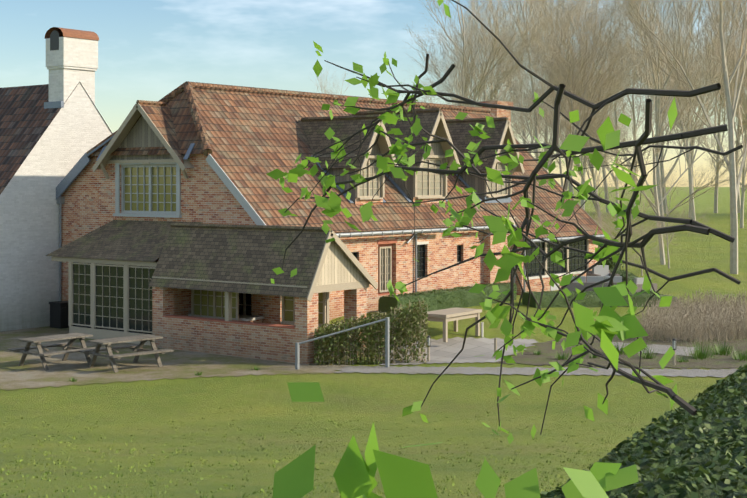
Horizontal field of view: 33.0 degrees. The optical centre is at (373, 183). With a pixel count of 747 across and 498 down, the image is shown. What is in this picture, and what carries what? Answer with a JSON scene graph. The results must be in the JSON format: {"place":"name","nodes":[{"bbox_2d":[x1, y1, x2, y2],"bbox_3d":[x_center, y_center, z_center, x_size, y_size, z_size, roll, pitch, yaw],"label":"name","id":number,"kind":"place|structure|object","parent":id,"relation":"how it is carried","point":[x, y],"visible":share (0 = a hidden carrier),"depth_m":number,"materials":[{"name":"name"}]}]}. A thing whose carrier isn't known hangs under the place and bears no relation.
{"place":"outdoors","nodes":[
{"label":"outdoors","id":0,"kind":"place"},
{"bbox_2d":[0,326,358,390],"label":"yard ground","id":1,"kind":"structure","parent":0,"point":[31,373],"depth_m":33.14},
{"bbox_2d":[7,333,102,370],"bbox_3d":[-8.407,4.431,33.388,1.675,0.772,1.840,0,0,41],"label":"picnic table","id":2,"kind":"object","parent":1,"relation":"on","point":[72,337],"visible":0.94,"depth_m":33.20,"materials":[{"name":"wood"}]},
{"bbox_2d":[49,300,68,328],"bbox_3d":[-10.371,4.375,42.259,0.610,0.860,0.760,0,0,37],"label":"trash bin","id":3,"kind":"object","parent":1,"relation":"on","point":[59,314],"visible":0.58,"depth_m":41.96,"materials":[{"name":"plastic"}]},
{"bbox_2d":[46,220,201,345],"bbox_3d":[-7.835,2.990,39.499,5.120,3.630,2.020,0,0,37],"label":"lean to veranda","id":4,"kind":"object","parent":1,"relation":"on","point":[112,264],"visible":0.79,"depth_m":38.89,"materials":[{"name":"tile"}]},
{"bbox_2d":[79,335,173,372],"bbox_3d":[-6.476,4.431,33.011,1.840,0.772,1.675,0,0,-45],"label":"picnic table","id":5,"kind":"object","parent":1,"relation":"on","point":[108,342],"visible":0.98,"depth_m":32.84,"materials":[{"name":"wood"}]},
{"bbox_2d":[0,187,746,497],"bbox_3d":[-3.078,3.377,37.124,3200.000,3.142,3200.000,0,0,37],"label":"lawn","id":6,"kind":"structure","parent":0,"point":[383,399],"depth_m":25.55,"materials":[{"name":"green plant"}]},
{"bbox_2d":[0,27,111,331],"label":"white house","id":7,"kind":"structure","parent":6,"relation":"on","point":[54,130],"depth_m":42.65,"materials":[{"name":"paint"}]},
{"bbox_2d":[149,223,377,364],"bbox_3d":[-3.246,3.135,36.256,6.170,3.941,3.080,0,0,37],"label":"brick porch","id":8,"kind":"object","parent":6,"relation":"on","point":[204,276],"visible":0.88,"depth_m":35.30,"materials":[{"name":"tile"}]},
{"bbox_2d":[56,81,605,322],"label":"house","id":9,"kind":"structure","parent":6,"relation":"on","point":[203,153],"depth_m":41.96,"materials":[{"name":"brick"}]},
{"bbox_2d":[314,68,348,93],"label":"bare tree","id":10,"kind":"object","parent":6,"relation":"on","point":[329,84],"visible":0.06,"depth_m":87.04,"materials":[{"name":"plant"}]},
{"bbox_2d":[295,317,389,369],"bbox_3d":[-0.802,4.196,32.816,2.468,1.420,0.113,0,0,-8],"label":"hand rail","id":11,"kind":"object","parent":6,"relation":"on","point":[387,346],"visible":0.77,"depth_m":32.89,"materials":[{"name":"metal"}]},
{"bbox_2d":[312,298,428,365],"bbox_3d":[-0.083,3.911,33.839,3.376,1.891,1.062,0,0,-12],"label":"beech hedge","id":12,"kind":"object","parent":6,"relation":"on","point":[339,341],"visible":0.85,"depth_m":33.67,"materials":[{"name":"plant"}]},
{"bbox_2d":[378,282,516,316],"bbox_3d":[2.659,3.872,42.709,0.937,0.738,7.311,0,0,37],"label":"hedge","id":13,"kind":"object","parent":6,"relation":"on","point":[454,297],"depth_m":41.84,"materials":[{"name":"plant"}]},
{"bbox_2d":[422,308,481,341],"bbox_3d":[2.262,4.120,37.000,0.950,0.785,2.000,0,0,35],"label":"garden table","id":14,"kind":"object","parent":6,"relation":"on","point":[446,316],"visible":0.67,"depth_m":36.63,"materials":[{"name":"wood"}]},
{"bbox_2d":[398,0,547,106],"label":"bare tree","id":15,"kind":"object","parent":6,"relation":"on","point":[426,52],"visible":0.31,"depth_m":164.01,"materials":[{"name":"plant"}]},
{"bbox_2d":[400,0,553,143],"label":"bare tree","id":16,"kind":"object","parent":6,"relation":"on","point":[433,97],"visible":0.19,"depth_m":159.25,"materials":[{"name":"plant"}]},
{"bbox_2d":[481,322,483,336],"bbox_3d":[3.240,4.348,37.634,0.083,0.440,0.083,0,0,-30],"label":"white marker post","id":17,"kind":"object","parent":6,"relation":"on","point":[482,329],"visible":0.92,"depth_m":37.60,"materials":[{"name":"wood"}]},
{"bbox_2d":[421,0,566,106],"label":"bare tree","id":18,"kind":"object","parent":6,"relation":"on","point":[465,62],"visible":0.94,"depth_m":104.83,"materials":[{"name":"plant"}]},
{"bbox_2d":[443,10,564,170],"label":"bare tree","id":19,"kind":"object","parent":6,"relation":"on","point":[514,125],"visible":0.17,"depth_m":116.00,"materials":[{"name":"plant"}]},
{"bbox_2d":[486,7,560,151],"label":"bare tree","id":20,"kind":"object","parent":6,"relation":"on","point":[522,134],"visible":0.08,"depth_m":182.51,"materials":[{"name":"plant"}]},
{"bbox_2d":[466,0,606,169],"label":"bare tree","id":21,"kind":"object","parent":6,"relation":"on","point":[554,35],"visible":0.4,"depth_m":127.59,"materials":[{"name":"plant"}]},
{"bbox_2d":[448,0,660,167],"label":"bare tree","id":22,"kind":"object","parent":6,"relation":"on","point":[526,140],"visible":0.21,"depth_m":141.73,"materials":[{"name":"plant"}]},
{"bbox_2d":[520,7,627,244],"bbox_3d":[10.140,-2.492,63.363,5.987,13.794,7.873,0,0,5],"label":"bare tree","id":23,"kind":"object","parent":6,"relation":"on","point":[589,163],"visible":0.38,"depth_m":63.05,"materials":[{"name":"wood"}]},
{"bbox_2d":[491,0,658,190],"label":"bare tree","id":24,"kind":"object","parent":6,"relation":"on","point":[584,84],"visible":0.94,"depth_m":59.75,"materials":[{"name":"plant"}]},
{"bbox_2d":[501,0,649,198],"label":"bare tree","id":25,"kind":"object","parent":6,"relation":"on","point":[570,186],"visible":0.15,"depth_m":169.05,"materials":[{"name":"plant"}]},
{"bbox_2d":[508,0,651,209],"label":"bare tree","id":26,"kind":"object","parent":6,"relation":"on","point":[628,86],"visible":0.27,"depth_m":105.45,"materials":[{"name":"plant"}]},
{"bbox_2d":[561,276,621,290],"bbox_3d":[8.165,3.851,46.731,2.300,0.900,0.900,0,0,1],"label":"lounge sofa","id":27,"kind":"object","parent":6,"relation":"on","point":[586,281],"visible":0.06,"depth_m":46.37,"materials":[{"name":"fabric"}]},
{"bbox_2d":[540,0,643,212],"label":"bare tree","id":28,"kind":"object","parent":6,"relation":"on","point":[605,180],"visible":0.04,"depth_m":182.28,"materials":[{"name":"plant"}]},
{"bbox_2d":[522,268,678,309],"bbox_3d":[9.521,4.159,48.180,4.478,1.148,11.686,0,0,25],"label":"box hedge","id":29,"kind":"object","parent":6,"relation":"on","point":[591,299],"depth_m":45.06,"materials":[{"name":"plant"}]},
{"bbox_2d":[586,265,619,275],"bbox_3d":[9.188,3.726,50.562,1.000,0.900,0.900,0,0,-19],"label":"lounge armchair","id":30,"kind":"object","parent":6,"relation":"on","point":[598,270],"visible":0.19,"depth_m":50.68,"materials":[{"name":"fabric"}]},
{"bbox_2d":[526,1,685,228],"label":"bare tree","id":31,"kind":"object","parent":6,"relation":"on","point":[608,169],"visible":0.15,"depth_m":119.86,"materials":[{"name":"plant"}]},
{"bbox_2d":[598,243,623,268],"bbox_3d":[10.145,3.362,55.441,1.812,1.828,1.857,0,0,37],"label":"evergreen shrub","id":32,"kind":"object","parent":6,"relation":"on","point":[611,263],"visible":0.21,"depth_m":55.02,"materials":[{"name":"plant"}]},
{"bbox_2d":[583,175,640,259],"bbox_3d":[10.449,1.788,59.676,3.977,5.238,3.982,0,0,-32],"label":"bare shrub","id":33,"kind":"object","parent":6,"relation":"on","point":[605,206],"visible":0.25,"depth_m":59.20,"materials":[{"name":"plant"}]},
{"bbox_2d":[529,0,698,218],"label":"bare tree","id":34,"kind":"object","parent":6,"relation":"on","point":[636,128],"visible":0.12,"depth_m":150.70,"materials":[{"name":"plant"}]},
{"bbox_2d":[497,325,746,368],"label":"soil bed","id":35,"kind":"object","parent":6,"relation":"on","point":[545,357],"depth_m":35.03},
{"bbox_2d":[67,338,746,381],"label":"weed tufts","id":36,"kind":"object","parent":35,"relation":"on","point":[721,352],"visible":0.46,"depth_m":34.69,"materials":[{"name":"plant"}]},
{"bbox_2d":[611,342,698,355],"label":"pond","id":37,"kind":"structure","parent":35,"relation":"on","point":[662,349],"depth_m":36.41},
{"bbox_2d":[672,339,676,364],"bbox_3d":[7.951,4.450,33.370,0.130,0.710,0.124,0,0,37],"label":"bollard light","id":38,"kind":"object","parent":35,"relation":"on","point":[674,344],"visible":0.88,"depth_m":33.34,"materials":[{"name":"metal"}]},
{"bbox_2d":[635,289,746,343],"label":"reed bed","id":39,"kind":"object","parent":35,"relation":"on","point":[702,317],"visible":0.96,"depth_m":39.68,"materials":[{"name":"plant"}]},
{"bbox_2d":[582,159,663,267],"bbox_3d":[10.612,1.517,55.807,4.419,5.820,4.424,0,0,-4],"label":"bare shrub","id":40,"kind":"object","parent":6,"relation":"on","point":[602,218],"visible":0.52,"depth_m":55.48,"materials":[{"name":"plant"}]},
{"bbox_2d":[540,361,746,497],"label":"hedge","id":41,"kind":"object","parent":6,"relation":"on","point":[680,452],"visible":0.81,"depth_m":6.35,"materials":[{"name":"plant"}]},
{"bbox_2d":[267,0,742,497],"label":"foreground branches","id":42,"kind":"object","parent":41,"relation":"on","point":[355,473],"visible":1,"depth_m":3.25,"materials":[{"name":"plant"}]},
{"bbox_2d":[607,183,680,275],"bbox_3d":[12.392,2.059,57.168,3.535,4.656,3.539,0,0,-17],"label":"bare shrub","id":43,"kind":"object","parent":6,"relation":"on","point":[648,230],"visible":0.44,"depth_m":57.11,"materials":[{"name":"plant"}]},
{"bbox_2d":[634,277,656,291],"bbox_3d":[10.057,3.986,47.784,1.000,0.900,0.900,0,0,-24],"label":"lounge armchair","id":44,"kind":"object","parent":6,"relation":"on","point":[638,282],"visible":0.23,"depth_m":47.43,"materials":[{"name":"fabric"}]},
{"bbox_2d":[547,1,746,264],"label":"bare tree","id":45,"kind":"object","parent":6,"relation":"on","point":[657,212],"visible":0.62,"depth_m":65.39,"materials":[{"name":"wood"}]},
{"bbox_2d":[581,0,744,233],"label":"bare tree","id":46,"kind":"object","parent":6,"relation":"on","point":[677,49],"visible":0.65,"depth_m":107.03,"materials":[{"name":"wood"}]},
{"bbox_2d":[618,0,726,213],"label":"bare tree","id":47,"kind":"object","parent":6,"relation":"on","point":[662,180],"visible":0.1,"depth_m":173.72,"materials":[{"name":"plant"}]},
{"bbox_2d":[631,161,715,267],"bbox_3d":[14.798,1.517,62.049,4.419,5.820,4.424,0,0,-11],"label":"bare shrub","id":48,"kind":"object","parent":6,"relation":"on","point":[657,250],"visible":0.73,"depth_m":62.23,"materials":[{"name":"plant"}]},
{"bbox_2d":[601,0,746,273],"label":"bare tree","id":49,"kind":"object","parent":6,"relation":"on","point":[730,163],"visible":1,"depth_m":59.84,"materials":[{"name":"wood"}]},
{"bbox_2d":[619,0,746,217],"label":"bare tree","id":50,"kind":"object","parent":6,"relation":"on","point":[692,153],"visible":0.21,"depth_m":149.19,"materials":[{"name":"plant"}]},
{"bbox_2d":[624,0,746,220],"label":"bare tree","id":51,"kind":"object","parent":6,"relation":"on","point":[690,163],"visible":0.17,"depth_m":135.38,"materials":[{"name":"plant"}]},
{"bbox_2d":[637,0,746,212],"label":"bare tree","id":52,"kind":"object","parent":6,"relation":"on","point":[716,200],"visible":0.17,"depth_m":178.72,"materials":[{"name":"plant"}]},
{"bbox_2d":[677,43,746,227],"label":"bare tree","id":53,"kind":"object","parent":6,"relation":"on","point":[743,189],"visible":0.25,"depth_m":120.45,"materials":[{"name":"wood"}]},
{"bbox_2d":[686,0,746,122],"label":"bare tree","id":54,"kind":"object","parent":6,"relation":"on","point":[730,45],"visible":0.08,"depth_m":175.94,"materials":[{"name":"plant"}]},
{"bbox_2d":[690,2,746,212],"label":"bare tree","id":55,"kind":"object","parent":6,"relation":"on","point":[738,199],"visible":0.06,"depth_m":182.21,"materials":[{"name":"plant"}]},
{"bbox_2d":[694,57,745,135],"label":"bare tree","id":56,"kind":"object","parent":6,"relation":"on","point":[725,107],"visible":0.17,"depth_m":164.79,"materials":[{"name":"plant"}]},
{"bbox_2d":[702,0,746,123],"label":"bare tree","id":57,"kind":"object","parent":6,"relation":"on","point":[732,85],"visible":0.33,"depth_m":116.20,"materials":[{"name":"plant"}]},
{"bbox_2d":[0,0,746,186],"label":"sky","id":58,"kind":"structure","parent":0,"point":[147,49],"materials":[{"name":"blue"}]},
{"bbox_2d":[379,337,536,364],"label":"paving","id":59,"kind":"structure","parent":0,"point":[441,351],"depth_m":35.72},
{"bbox_2d":[426,336,430,360],"bbox_3d":[1.483,4.450,34.073,0.130,0.710,0.124,0,0,37],"label":"bollard light","id":60,"kind":"object","parent":59,"relation":"on","point":[428,340],"visible":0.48,"depth_m":34.05,"materials":[{"name":"metal"}]},
{"bbox_2d":[494,338,496,357],"bbox_3d":[3.347,4.516,34.636,0.083,0.570,0.083,0,0,15],"label":"wooden marker post","id":61,"kind":"object","parent":59,"relation":"on","point":[495,344],"visible":0.77,"depth_m":34.61,"materials":[{"name":"wood"}]},
{"bbox_2d":[334,365,737,377],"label":"path","id":62,"kind":"structure","parent":0,"point":[722,373],"depth_m":32.20,"materials":[{"name":"grey concrete"}]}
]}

